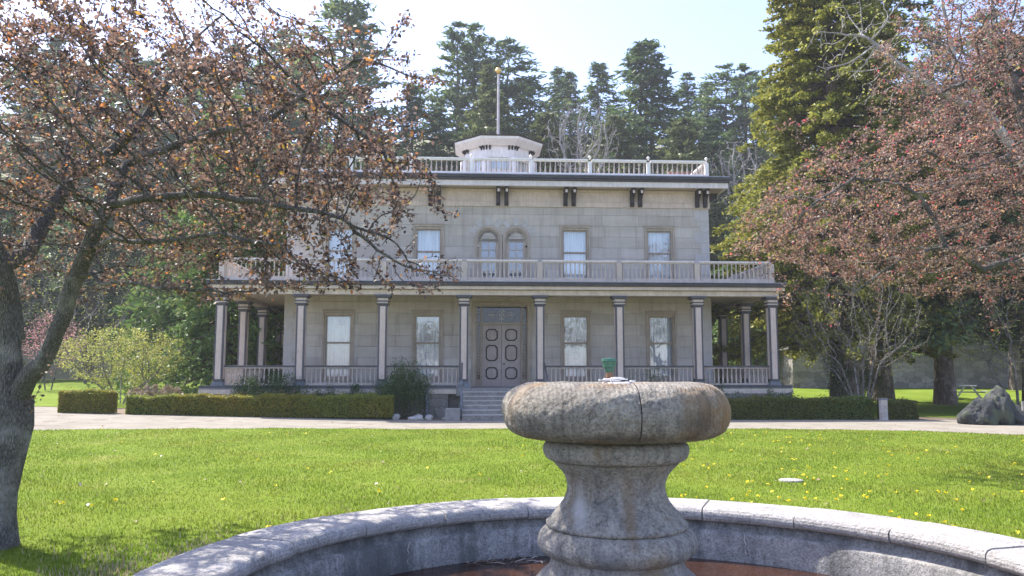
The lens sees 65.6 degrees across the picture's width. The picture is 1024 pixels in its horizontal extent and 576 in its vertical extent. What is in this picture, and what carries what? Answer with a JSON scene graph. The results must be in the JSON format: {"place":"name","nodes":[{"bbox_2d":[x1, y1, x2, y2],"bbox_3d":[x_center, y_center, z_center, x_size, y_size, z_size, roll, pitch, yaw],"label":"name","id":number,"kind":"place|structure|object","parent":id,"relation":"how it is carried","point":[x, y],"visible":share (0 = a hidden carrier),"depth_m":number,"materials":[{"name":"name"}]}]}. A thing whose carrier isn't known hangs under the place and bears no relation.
{"place":"outdoors","nodes":[
{"label":"outdoors","id":0,"kind":"place"},
{"bbox_2d":[32,380,241,407],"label":"side lawn","id":1,"kind":"structure","parent":0,"point":[50,398],"depth_m":46.18,"materials":[{"name":"plant"}]},
{"bbox_2d":[0,188,82,350],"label":"fir tree","id":2,"kind":"object","parent":1,"relation":"on","point":[5,222],"visible":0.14,"depth_m":60.76,"materials":[{"name":"green plant"}]},
{"bbox_2d":[16,254,89,359],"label":"bare tree","id":3,"kind":"object","parent":1,"relation":"on","point":[29,314],"visible":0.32,"depth_m":54.14,"materials":[{"name":"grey plant"}]},
{"bbox_2d":[22,309,88,389],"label":"blossom tree","id":4,"kind":"object","parent":1,"relation":"on","point":[41,342],"visible":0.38,"depth_m":44.74,"materials":[{"name":"pink plant"}]},
{"bbox_2d":[29,246,145,383],"bbox_3d":[-27.401,1.871,52.199,7.695,9.528,7.577,0,-6,0],"label":"bare tree","id":5,"kind":"object","parent":1,"relation":"on","point":[92,314],"visible":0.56,"depth_m":51.66,"materials":[{"name":"grey plant"}]},
{"bbox_2d":[16,188,175,379],"bbox_3d":[-31.934,-0.122,62.359,11.690,15.714,13.551,-4,-7,32],"label":"fir tree","id":6,"kind":"object","parent":1,"relation":"on","point":[92,299],"visible":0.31,"depth_m":61.09,"materials":[{"name":"green plant"}]},
{"bbox_2d":[54,322,190,403],"bbox_3d":[-17.267,3.510,35.050,5.631,3.864,5.616,0,-6,0],"label":"budding shrub","id":7,"kind":"object","parent":1,"relation":"on","point":[127,341],"visible":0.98,"depth_m":34.59,"materials":[{"name":"green plant"}]},
{"bbox_2d":[125,383,183,396],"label":"dry grass clump","id":8,"kind":"object","parent":1,"relation":"on","point":[148,391],"visible":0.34,"depth_m":33.25,"materials":[{"name":"grey plant"}]},
{"bbox_2d":[138,268,188,380],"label":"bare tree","id":9,"kind":"object","parent":1,"relation":"on","point":[169,324],"visible":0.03,"depth_m":54.33,"materials":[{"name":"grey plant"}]},
{"bbox_2d":[92,103,277,393],"bbox_3d":[-18.916,-2.352,47.162,10.216,18.031,11.074,1,-6,-8],"label":"cedar tree","id":10,"kind":"object","parent":1,"relation":"on","point":[164,319],"visible":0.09,"depth_m":44.83,"materials":[{"name":"green plant"}]},
{"bbox_2d":[118,94,286,400],"bbox_3d":[-13.668,-1.694,39.181,8.557,15.680,7.894,-2,-7,16],"label":"cedar tree","id":11,"kind":"object","parent":1,"relation":"on","point":[198,329],"visible":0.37,"depth_m":37.19,"materials":[{"name":"green plant"}]},
{"bbox_2d":[34,379,956,419],"bbox_3d":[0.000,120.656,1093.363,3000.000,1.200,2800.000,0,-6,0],"label":"ground","id":12,"kind":"structure","parent":0,"point":[120,410],"depth_m":29.31,"materials":[{"name":"soil"}]},
{"bbox_2d":[125,388,394,419],"bbox_3d":[-8.857,4.149,28.088,9.314,1.204,0.970,0,-6,-1],"label":"hedge","id":13,"kind":"object","parent":12,"relation":"on","point":[337,406],"visible":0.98,"depth_m":27.79,"materials":[{"name":"green plant"}]},
{"bbox_2d":[228,368,313,395],"bbox_3d":[-8.884,3.922,29.372,3.208,1.905,1.930,0,-6,0],"label":"porch shrub","id":14,"kind":"object","parent":12,"relation":"on","point":[278,388],"visible":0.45,"depth_m":29.27,"materials":[{"name":"green plant"}]},
{"bbox_2d":[267,153,364,362],"bbox_3d":[-9.714,-0.942,49.658,12.081,15.680,11.145,4,-7,-33],"label":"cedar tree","id":15,"kind":"object","parent":12,"relation":"on","point":[358,165],"depth_m":50.74,"materials":[{"name":"green plant"}]},
{"bbox_2d":[313,381,374,396],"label":"porch shrub","id":16,"kind":"object","parent":12,"relation":"on","point":[353,391],"visible":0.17,"depth_m":29.57,"materials":[{"name":"green plant"}]},
{"bbox_2d":[391,414,399,419],"bbox_3d":[-4.131,4.619,28.211,0.321,0.311,0.250,0,-6,0],"label":"rock","id":17,"kind":"object","parent":12,"relation":"on","point":[396,417],"visible":0.69,"depth_m":28.14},
{"bbox_2d":[369,357,438,418],"bbox_3d":[-3.932,3.650,29.082,2.565,2.380,2.614,0,-6,0],"label":"porch shrub","id":18,"kind":"object","parent":12,"relation":"on","point":[401,393],"visible":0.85,"depth_m":28.85,"materials":[{"name":"green plant"}]},
{"bbox_2d":[198,68,792,419],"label":"mansion","id":19,"kind":"structure","parent":12,"relation":"on","point":[573,277],"depth_m":32.81,"materials":[{"name":"stone"}]},
{"bbox_2d":[321,309,354,380],"bbox_3d":[-7.077,2.334,32.359,1.340,2.900,0.347,0,-6,-3],"label":"window","id":20,"kind":"structure","parent":19,"relation":"in","point":[337,324],"depth_m":32.43,"materials":[{"name":"glass"}]},
{"bbox_2d":[324,222,356,276],"bbox_3d":[-7.077,-1.443,32.772,1.340,2.500,0.347,0,-6,-3],"label":"window","id":21,"kind":"structure","parent":19,"relation":"in","point":[333,243],"depth_m":32.86,"materials":[{"name":"glass"}]},
{"bbox_2d":[411,310,443,380],"bbox_3d":[-3.463,2.355,32.548,1.340,2.900,0.347,0,-6,-3],"label":"window","id":22,"kind":"structure","parent":19,"relation":"in","point":[427,325],"depth_m":32.62,"materials":[{"name":"glass"}]},
{"bbox_2d":[412,223,444,276],"bbox_3d":[-3.463,-1.423,32.961,1.340,2.500,0.347,0,-6,-3],"label":"window","id":23,"kind":"structure","parent":19,"relation":"in","point":[430,236],"depth_m":33.05,"materials":[{"name":"glass"}]},
{"bbox_2d":[475,226,501,277],"bbox_3d":[-0.981,-1.312,32.984,1.130,2.545,0.195,0,-6,-3],"label":"arched door","id":24,"kind":"structure","parent":19,"relation":"in","point":[478,245],"depth_m":33.00,"materials":[{"name":"paint"}]},
{"bbox_2d":[482,325,500,385],"bbox_3d":[-0.837,2.793,32.855,0.794,2.535,0.075,0,-6,-3],"label":"door","id":25,"kind":"structure","parent":19,"relation":"in","point":[491,334],"depth_m":32.83,"materials":[{"name":"paint"}]},
{"bbox_2d":[502,325,520,385],"bbox_3d":[-0.038,2.794,32.867,0.794,2.535,0.135,0,-6,-3],"label":"door","id":26,"kind":"structure","parent":19,"relation":"in","point":[511,334],"depth_m":32.88,"materials":[{"name":"paint"}]},
{"bbox_2d":[502,226,529,277],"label":"arched window","id":27,"kind":"structure","parent":19,"relation":"in","point":[505,245],"depth_m":33.06,"materials":[{"name":"paint"}]},
{"bbox_2d":[559,225,590,277],"bbox_3d":[2.629,-1.388,33.280,1.340,2.500,0.345,0,-6,-3],"label":"window","id":28,"kind":"structure","parent":19,"relation":"in","point":[574,239],"depth_m":33.37,"materials":[{"name":"glass"}]},
{"bbox_2d":[559,310,591,380],"bbox_3d":[2.629,2.390,32.867,1.340,2.900,0.345,0,-6,-3],"label":"window","id":29,"kind":"structure","parent":19,"relation":"in","point":[575,325],"depth_m":32.94,"materials":[{"name":"glass"}]},
{"bbox_2d":[643,225,674,278],"bbox_3d":[6.204,-1.367,33.468,1.340,2.500,0.346,0,-6,-3],"label":"window","id":30,"kind":"structure","parent":19,"relation":"in","point":[659,241],"depth_m":33.55,"materials":[{"name":"glass"}]},
{"bbox_2d":[645,311,677,380],"bbox_3d":[6.204,2.410,33.054,1.340,2.900,0.346,0,-6,-3],"label":"window","id":31,"kind":"structure","parent":19,"relation":"in","point":[661,326],"depth_m":33.13,"materials":[{"name":"glass"}]},
{"bbox_2d":[628,366,671,381],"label":"porch shrub","id":32,"kind":"object","parent":12,"relation":"on","point":[649,372],"visible":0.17,"depth_m":29.75,"materials":[{"name":"green plant"}]},
{"bbox_2d":[703,379,745,398],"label":"porch shrub","id":33,"kind":"object","parent":12,"relation":"on","point":[727,392],"visible":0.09,"depth_m":29.73,"materials":[{"name":"green plant"}]},
{"bbox_2d":[753,385,806,400],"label":"porch shrub","id":34,"kind":"object","parent":12,"relation":"on","point":[791,393],"visible":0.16,"depth_m":29.86,"materials":[{"name":"green plant"}]},
{"bbox_2d":[727,392,874,419],"bbox_3d":[9.774,4.372,28.796,6.460,1.174,1.011,0,-6,0],"label":"hedge","id":35,"kind":"object","parent":12,"relation":"on","point":[752,407],"visible":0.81,"depth_m":28.46,"materials":[{"name":"green plant"}]},
{"bbox_2d":[876,396,919,419],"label":"hedge","id":36,"kind":"object","parent":12,"relation":"on","point":[902,409],"visible":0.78,"depth_m":28.46,"materials":[{"name":"green plant"}]},
{"bbox_2d":[1,134,997,378],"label":"hillside","id":37,"kind":"structure","parent":0,"point":[60,374],"depth_m":74.49,"materials":[{"name":"green plant"}]},
{"bbox_2d":[0,35,107,254],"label":"pine tree","id":38,"kind":"object","parent":37,"relation":"on","point":[56,44],"visible":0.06,"depth_m":98.64,"materials":[{"name":"green plant"}]},
{"bbox_2d":[0,46,110,290],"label":"pine tree","id":39,"kind":"object","parent":37,"relation":"on","point":[29,135],"visible":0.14,"depth_m":89.32,"materials":[{"name":"green plant"}]},
{"bbox_2d":[0,61,174,272],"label":"pine tree","id":40,"kind":"object","parent":37,"relation":"on","point":[51,117],"visible":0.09,"depth_m":86.11,"materials":[{"name":"green plant"}]},
{"bbox_2d":[18,35,156,230],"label":"pine tree","id":41,"kind":"object","parent":37,"relation":"on","point":[116,65],"visible":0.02,"depth_m":100.08,"materials":[{"name":"green plant"}]},
{"bbox_2d":[19,58,217,308],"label":"pine tree","id":42,"kind":"object","parent":37,"relation":"on","point":[148,62],"visible":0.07,"depth_m":85.16,"materials":[{"name":"green plant"}]},
{"bbox_2d":[100,50,200,232],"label":"pine tree","id":43,"kind":"object","parent":37,"relation":"on","point":[173,85],"visible":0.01,"depth_m":97.77,"materials":[{"name":"green plant"}]},
{"bbox_2d":[120,61,279,264],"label":"pine tree","id":44,"kind":"object","parent":37,"relation":"on","point":[200,98],"visible":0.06,"depth_m":84.86,"materials":[{"name":"green plant"}]},
{"bbox_2d":[162,42,273,248],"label":"pine tree","id":45,"kind":"object","parent":37,"relation":"on","point":[234,45],"depth_m":102.13,"materials":[{"name":"green plant"}]},
{"bbox_2d":[167,61,323,227],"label":"pine tree","id":46,"kind":"object","parent":37,"relation":"on","point":[242,91],"visible":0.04,"depth_m":91.96,"materials":[{"name":"green plant"}]},
{"bbox_2d":[254,45,329,273],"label":"pine tree","id":47,"kind":"object","parent":37,"relation":"on","point":[297,119],"visible":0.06,"depth_m":88.94,"materials":[{"name":"green plant"}]},
{"bbox_2d":[244,26,346,168],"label":"pine tree","id":48,"kind":"object","parent":37,"relation":"on","point":[277,49],"visible":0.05,"depth_m":102.40,"materials":[{"name":"green plant"}]},
{"bbox_2d":[239,0,426,263],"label":"pine tree","id":49,"kind":"object","parent":37,"relation":"on","point":[348,12],"visible":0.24,"depth_m":85.98,"materials":[{"name":"green plant"}]},
{"bbox_2d":[328,15,399,169],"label":"pine tree","id":50,"kind":"object","parent":37,"relation":"on","point":[365,47],"visible":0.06,"depth_m":90.69,"materials":[{"name":"green plant"}]},
{"bbox_2d":[385,83,443,170],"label":"pine tree","id":51,"kind":"object","parent":37,"relation":"on","point":[418,102],"visible":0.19,"depth_m":85.97,"materials":[{"name":"green plant"}]},
{"bbox_2d":[412,106,461,170],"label":"pine tree","id":52,"kind":"object","parent":37,"relation":"on","point":[443,120],"visible":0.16,"depth_m":81.65,"materials":[{"name":"green plant"}]},
{"bbox_2d":[401,21,511,167],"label":"pine tree","id":53,"kind":"object","parent":37,"relation":"on","point":[451,47],"visible":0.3,"depth_m":94.44,"materials":[{"name":"green plant"}]},
{"bbox_2d":[413,22,527,166],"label":"pine tree","id":54,"kind":"object","parent":37,"relation":"on","point":[479,41],"visible":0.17,"depth_m":96.20,"materials":[{"name":"green plant"}]},
{"bbox_2d":[471,64,496,128],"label":"pine tree","id":55,"kind":"object","parent":37,"relation":"on","point":[487,81],"visible":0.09,"depth_m":82.42,"materials":[{"name":"green plant"}]},
{"bbox_2d":[450,88,521,167],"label":"pine tree","id":56,"kind":"object","parent":37,"relation":"on","point":[488,100],"visible":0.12,"depth_m":77.15,"materials":[{"name":"green plant"}]},
{"bbox_2d":[1,197,996,374],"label":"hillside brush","id":57,"kind":"object","parent":37,"relation":"on","point":[24,363],"depth_m":75.18,"materials":[{"name":"plant"}]},
{"bbox_2d":[434,35,575,172],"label":"pine tree","id":58,"kind":"object","parent":37,"relation":"on","point":[521,66],"visible":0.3,"depth_m":97.85,"materials":[{"name":"green plant"}]},
{"bbox_2d":[504,81,577,170],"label":"pine tree","id":59,"kind":"object","parent":37,"relation":"on","point":[530,97],"visible":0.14,"depth_m":100.86,"materials":[{"name":"green plant"}]},
{"bbox_2d":[524,111,572,172],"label":"pine tree","id":60,"kind":"object","parent":37,"relation":"on","point":[539,132],"visible":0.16,"depth_m":75.48,"materials":[{"name":"green plant"}]},
{"bbox_2d":[525,66,590,171],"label":"pine tree","id":61,"kind":"object","parent":37,"relation":"on","point":[556,72],"visible":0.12,"depth_m":106.80,"materials":[{"name":"green plant"}]},
{"bbox_2d":[538,71,597,172],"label":"pine tree","id":62,"kind":"object","parent":37,"relation":"on","point":[567,91],"visible":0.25,"depth_m":104.54,"materials":[{"name":"green plant"}]},
{"bbox_2d":[544,102,618,172],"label":"bare tree","id":63,"kind":"object","parent":37,"relation":"on","point":[579,138],"visible":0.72,"depth_m":72.97,"materials":[{"name":"silver plant"}]},
{"bbox_2d":[538,61,644,172],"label":"pine tree","id":64,"kind":"object","parent":37,"relation":"on","point":[593,96],"visible":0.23,"depth_m":98.84,"materials":[{"name":"green plant"}]},
{"bbox_2d":[573,113,649,173],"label":"pine tree","id":65,"kind":"object","parent":37,"relation":"on","point":[622,135],"visible":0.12,"depth_m":77.15,"materials":[{"name":"green plant"}]},
{"bbox_2d":[593,40,723,278],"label":"pine tree","id":66,"kind":"object","parent":37,"relation":"on","point":[638,50],"visible":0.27,"depth_m":85.34,"materials":[{"name":"green plant"}]},
{"bbox_2d":[592,38,732,241],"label":"pine tree","id":67,"kind":"object","parent":37,"relation":"on","point":[658,55],"visible":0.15,"depth_m":86.68,"materials":[{"name":"green plant"}]},
{"bbox_2d":[642,116,751,353],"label":"pine tree","id":68,"kind":"object","parent":37,"relation":"on","point":[687,129],"visible":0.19,"depth_m":74.75,"materials":[{"name":"green plant"}]},
{"bbox_2d":[669,71,735,173],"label":"pine tree","id":69,"kind":"object","parent":37,"relation":"on","point":[684,87],"visible":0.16,"depth_m":107.09,"materials":[{"name":"green plant"}]},
{"bbox_2d":[690,81,756,239],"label":"pine tree","id":70,"kind":"object","parent":37,"relation":"on","point":[703,90],"visible":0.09,"depth_m":102.40,"materials":[{"name":"green plant"}]},
{"bbox_2d":[694,118,763,328],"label":"pine tree","id":71,"kind":"object","parent":37,"relation":"on","point":[712,137],"visible":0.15,"depth_m":79.63,"materials":[{"name":"green plant"}]},
{"bbox_2d":[691,62,773,232],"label":"pine tree","id":72,"kind":"object","parent":37,"relation":"on","point":[722,75],"visible":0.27,"depth_m":100.25,"materials":[{"name":"green plant"}]},
{"bbox_2d":[708,141,765,230],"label":"bare tree","id":73,"kind":"object","parent":37,"relation":"on","point":[733,176],"visible":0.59,"depth_m":74.20,"materials":[{"name":"grey plant"}]},
{"bbox_2d":[698,63,806,233],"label":"pine tree","id":74,"kind":"object","parent":37,"relation":"on","point":[744,98],"visible":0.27,"depth_m":97.56,"materials":[{"name":"green plant"}]},
{"bbox_2d":[724,75,793,198],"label":"pine tree","id":75,"kind":"object","parent":37,"relation":"on","point":[754,143],"visible":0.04,"depth_m":103.00,"materials":[{"name":"green plant"}]},
{"bbox_2d":[725,107,814,266],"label":"pine tree","id":76,"kind":"object","parent":37,"relation":"on","point":[775,156],"visible":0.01,"depth_m":91.13,"materials":[{"name":"green plant"}]},
{"bbox_2d":[908,24,970,212],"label":"pine tree","id":77,"kind":"object","parent":37,"relation":"on","point":[931,53],"visible":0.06,"depth_m":89.00,"materials":[{"name":"green plant"}]},
{"bbox_2d":[933,7,1019,238],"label":"pine tree","id":78,"kind":"object","parent":37,"relation":"on","point":[986,40],"visible":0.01,"depth_m":87.13,"materials":[{"name":"green plant"}]},
{"bbox_2d":[0,427,1023,575],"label":"lawn","id":79,"kind":"structure","parent":0,"point":[363,458],"depth_m":12.13,"materials":[{"name":"plant"}]},
{"bbox_2d":[19,502,388,575],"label":"dry thatch","id":80,"kind":"object","parent":79,"relation":"on","point":[130,564],"visible":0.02,"depth_m":6.77,"materials":[{"name":"beige plant"}]},
{"bbox_2d":[0,0,462,550],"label":"crabapple tree","id":81,"kind":"object","parent":79,"relation":"on","point":[18,380],"visible":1,"depth_m":6.92,"materials":[{"name":"brown plant"}]},
{"bbox_2d":[29,415,984,565],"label":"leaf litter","id":82,"kind":"object","parent":79,"relation":"on","point":[80,484],"visible":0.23,"depth_m":13.68,"materials":[{"name":"plant"}]},
{"bbox_2d":[54,428,1023,533],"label":"dandelions","id":83,"kind":"object","parent":79,"relation":"on","point":[840,495],"visible":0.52,"depth_m":10.70,"materials":[{"name":"yellow plant"}]},
{"bbox_2d":[132,497,1023,575],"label":"fountain basin","id":84,"kind":"object","parent":79,"relation":"on","point":[388,541],"visible":0.84,"depth_m":6.27,"materials":[{"name":"stone"}]},
{"bbox_2d":[501,358,730,575],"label":"stone fountain","id":85,"kind":"object","parent":84,"relation":"in","point":[616,453],"visible":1,"depth_m":4.28,"materials":[{"name":"stone"}]},
{"bbox_2d":[778,478,803,482],"bbox_3d":[4.200,2.897,11.956,0.360,0.031,0.351,0,-6,0],"label":"cover stone","id":86,"kind":"object","parent":79,"relation":"on","point":[791,479],"visible":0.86,"depth_m":11.94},
{"bbox_2d":[725,0,1023,333],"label":"crabapple tree","id":87,"kind":"object","parent":79,"relation":"on","point":[1015,85],"visible":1,"depth_m":14.78,"materials":[{"name":"pink plant"}]},
{"bbox_2d":[0,0,1023,149],"label":"sky","id":88,"kind":"structure","parent":0,"point":[697,36],"materials":[{"name":"white"}]},
{"bbox_2d":[33,407,1023,434],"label":"gravel path","id":89,"kind":"structure","parent":0,"point":[46,418],"depth_m":25.10,"materials":[{"name":"gravel"}]},
{"bbox_2d":[57,387,118,413],"bbox_3d":[-14.990,4.045,28.041,1.811,1.130,0.930,0,-6,2],"label":"hedge","id":90,"kind":"object","parent":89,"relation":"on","point":[96,400],"visible":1,"depth_m":27.73,"materials":[{"name":"green plant"}]},
{"bbox_2d":[877,398,887,420],"bbox_3d":[13.120,4.292,28.050,0.270,0.790,0.270,0,-6,0],"label":"bollard","id":91,"kind":"object","parent":89,"relation":"on","point":[883,409],"visible":1,"depth_m":27.96,"materials":[{"name":"grey metal"}]},
{"bbox_2d":[956,385,1023,424],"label":"boulder","id":92,"kind":"object","parent":89,"relation":"on","point":[995,405],"visible":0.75,"depth_m":25.49,"materials":[{"name":"stone"}]},
{"bbox_2d":[389,556,829,575],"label":"water","id":93,"kind":"structure","parent":0,"point":[702,567],"depth_m":6.45,"materials":[{"name":"liquid"}]},
{"bbox_2d":[465,556,545,564],"bbox_3d":[-0.014,2.310,6.772,0.862,0.016,0.360,0,-6,0],"label":"floating debris","id":94,"kind":"object","parent":93,"relation":"on","point":[497,561],"visible":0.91,"depth_m":6.68,"materials":[{"name":"brown plant"}]},
{"bbox_2d":[792,388,1021,417],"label":"side lawn","id":95,"kind":"structure","parent":0,"point":[923,397],"depth_m":45.28,"materials":[{"name":"plant"}]},
{"bbox_2d":[711,210,806,379],"bbox_3d":[19.488,0.857,60.310,10.216,14.112,11.074,-1,-6,11],"label":"cedar tree","id":96,"kind":"object","parent":95,"relation":"on","point":[759,361],"visible":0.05,"depth_m":59.47,"materials":[{"name":"green plant"}]},
{"bbox_2d":[709,0,972,400],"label":"sequoia tree","id":97,"kind":"object","parent":95,"relation":"on","point":[801,80],"visible":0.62,"depth_m":36.55,"materials":[{"name":"green plant"}]},
{"bbox_2d":[820,340,854,396],"bbox_3d":[14.695,3.853,35.970,1.559,3.469,1.286,-6,-9,44],"label":"ivy growth","id":98,"kind":"object","parent":97,"relation":"attached to","point":[835,378],"visible":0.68,"depth_m":35.91,"materials":[{"name":"green plant"}]},
{"bbox_2d":[826,358,889,406],"bbox_3d":[16.575,4.515,38.433,3.017,2.694,3.041,0,-6,0],"label":"dark shrub","id":99,"kind":"object","parent":95,"relation":"on","point":[868,369],"visible":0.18,"depth_m":37.94,"materials":[{"name":"green plant"}]},
{"bbox_2d":[786,267,931,399],"bbox_3d":[13.627,2.250,31.180,5.325,6.221,5.271,0,-6,0],"label":"bare shrub","id":100,"kind":"object","parent":95,"relation":"on","point":[862,363],"visible":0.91,"depth_m":30.93,"materials":[{"name":"grey plant"}]},
{"bbox_2d":[769,0,1000,400],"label":"redwood tree","id":101,"kind":"object","parent":95,"relation":"on","point":[889,392],"visible":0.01,"depth_m":42.15,"materials":[{"name":"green plant"}]},
{"bbox_2d":[762,345,1008,387],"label":"stone building","id":102,"kind":"structure","parent":95,"relation":"on","point":[974,371],"depth_m":53.70,"materials":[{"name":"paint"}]},
{"bbox_2d":[871,32,1023,400],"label":"redwood tree","id":103,"kind":"object","parent":95,"relation":"on","point":[1010,218],"visible":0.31,"depth_m":34.39,"materials":[{"name":"green plant"}]},
{"bbox_2d":[875,79,1020,404],"bbox_3d":[22.482,-2.271,40.378,9.742,17.460,11.293,-5,-8,38],"label":"redwood tree","id":104,"kind":"object","parent":95,"relation":"on","point":[944,391],"visible":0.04,"depth_m":39.40,"materials":[{"name":"green plant"}]},
{"bbox_2d":[957,385,986,397],"bbox_3d":[24.800,5.683,43.138,1.720,0.780,1.900,-4,-7,32],"label":"picnic table","id":105,"kind":"object","parent":95,"relation":"on","point":[962,391],"visible":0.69,"depth_m":42.70,"materials":[{"name":"paint"}]},
{"bbox_2d":[937,257,1023,405],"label":"budding tree","id":106,"kind":"object","parent":95,"relation":"on","point":[1014,367],"visible":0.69,"depth_m":32.30,"materials":[{"name":"brown plant"}]},
{"bbox_2d":[959,118,1021,389],"bbox_3d":[33.597,-2.159,53.436,11.690,19.206,13.552,3,-7,-24],"label":"fir tree","id":107,"kind":"object","parent":95,"relation":"on","point":[1011,385],"visible":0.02,"depth_m":51.52,"materials":[{"name":"green plant"}]},
{"bbox_2d":[800,0,1023,167],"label":"pale limbed tree","id":108,"kind":"object","parent":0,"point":[876,45],"visible":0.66,"depth_m":28.02,"materials":[{"name":"silver plant"}]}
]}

